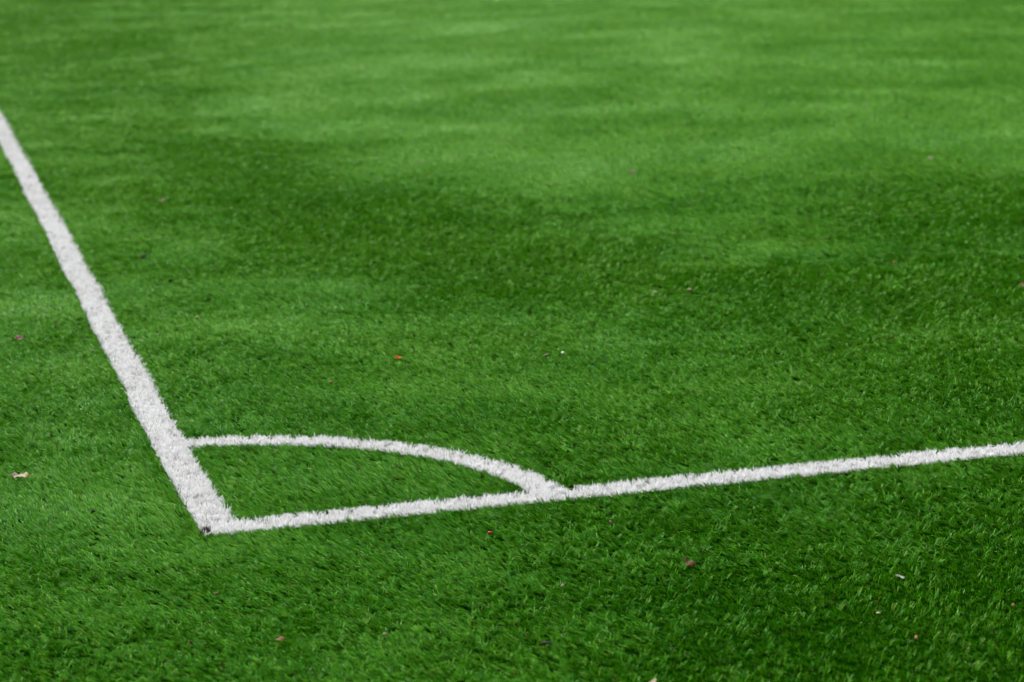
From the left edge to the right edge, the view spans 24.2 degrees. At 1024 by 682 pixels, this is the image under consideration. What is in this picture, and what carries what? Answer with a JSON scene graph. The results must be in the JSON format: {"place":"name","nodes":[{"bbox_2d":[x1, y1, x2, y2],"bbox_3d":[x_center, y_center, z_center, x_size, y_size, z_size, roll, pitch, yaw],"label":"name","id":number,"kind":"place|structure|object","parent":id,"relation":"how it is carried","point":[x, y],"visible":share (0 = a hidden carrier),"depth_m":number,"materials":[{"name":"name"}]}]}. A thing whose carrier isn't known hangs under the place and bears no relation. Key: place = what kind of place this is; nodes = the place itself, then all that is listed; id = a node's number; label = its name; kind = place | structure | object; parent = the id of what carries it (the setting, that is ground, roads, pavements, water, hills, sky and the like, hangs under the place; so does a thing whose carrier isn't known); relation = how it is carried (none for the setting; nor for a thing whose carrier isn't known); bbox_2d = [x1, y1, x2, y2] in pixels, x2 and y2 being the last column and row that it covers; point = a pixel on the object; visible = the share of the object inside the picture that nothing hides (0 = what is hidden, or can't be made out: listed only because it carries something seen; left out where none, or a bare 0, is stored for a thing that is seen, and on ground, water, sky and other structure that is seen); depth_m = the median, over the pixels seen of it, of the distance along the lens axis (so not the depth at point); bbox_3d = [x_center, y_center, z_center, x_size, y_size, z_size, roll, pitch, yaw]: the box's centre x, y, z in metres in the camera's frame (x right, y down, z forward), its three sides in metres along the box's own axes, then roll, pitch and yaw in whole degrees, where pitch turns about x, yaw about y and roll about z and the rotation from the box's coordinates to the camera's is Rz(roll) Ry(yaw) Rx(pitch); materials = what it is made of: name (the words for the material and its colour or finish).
{"place":"outdoors","nodes":[
{"label":"outdoors","id":0,"kind":"place"},
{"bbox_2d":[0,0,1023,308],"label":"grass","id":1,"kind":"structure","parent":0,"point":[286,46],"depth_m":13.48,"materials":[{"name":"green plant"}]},
{"bbox_2d":[0,0,1023,681],"bbox_3d":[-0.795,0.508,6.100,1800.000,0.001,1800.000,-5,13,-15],"label":"ground","id":2,"kind":"structure","parent":0,"point":[860,672],"depth_m":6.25,"materials":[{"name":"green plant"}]},
{"bbox_2d":[11,472,32,477],"bbox_3d":[-1.371,0.376,6.677,0.060,0.011,0.031,-1,32,0],"label":"oak leaf","id":3,"kind":"object","parent":2,"relation":"on","point":[24,475],"visible":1,"depth_m":6.68,"materials":[{"name":"beige plant"}]},
{"bbox_2d":[0,113,243,535],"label":"touchline","id":4,"kind":"object","parent":2,"relation":"on","point":[185,473],"visible":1,"depth_m":8.00,"materials":[{"name":"white paint"}]},
{"bbox_2d":[201,526,210,534],"bbox_3d":[-0.789,0.487,6.164,0.029,0.010,0.067,-1,12,0],"label":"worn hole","id":5,"kind":"object","parent":2,"relation":"on","point":[207,529],"visible":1,"depth_m":6.16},
{"bbox_2d":[182,433,560,492],"bbox_3d":[-0.380,0.323,6.827,1.279,0.028,0.306,5,14,28],"label":"corner arc","id":6,"kind":"object","parent":2,"relation":"on","point":[527,480],"visible":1,"depth_m":6.89,"materials":[{"name":"white paint"}]},
{"bbox_2d":[540,641,551,645],"bbox_3d":[0.075,0.661,5.216,0.026,0.010,0.010,-1,12,0],"label":"twig","id":7,"kind":"object","parent":2,"relation":"on","point":[544,643],"visible":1,"depth_m":5.21,"materials":[{"name":"plant"}]},
{"bbox_2d":[197,440,1023,534],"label":"goal line","id":8,"kind":"object","parent":2,"relation":"on","point":[426,506],"visible":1,"depth_m":6.44,"materials":[{"name":"white paint"}]},
{"bbox_2d":[685,556,694,565],"bbox_3d":[0.431,0.533,5.771,0.026,0.026,0.005,-1,-29,0],"label":"fallen leaf","id":9,"kind":"object","parent":2,"relation":"on","point":[691,563],"visible":1,"depth_m":5.77,"materials":[{"name":"brown plant"}]}
]}

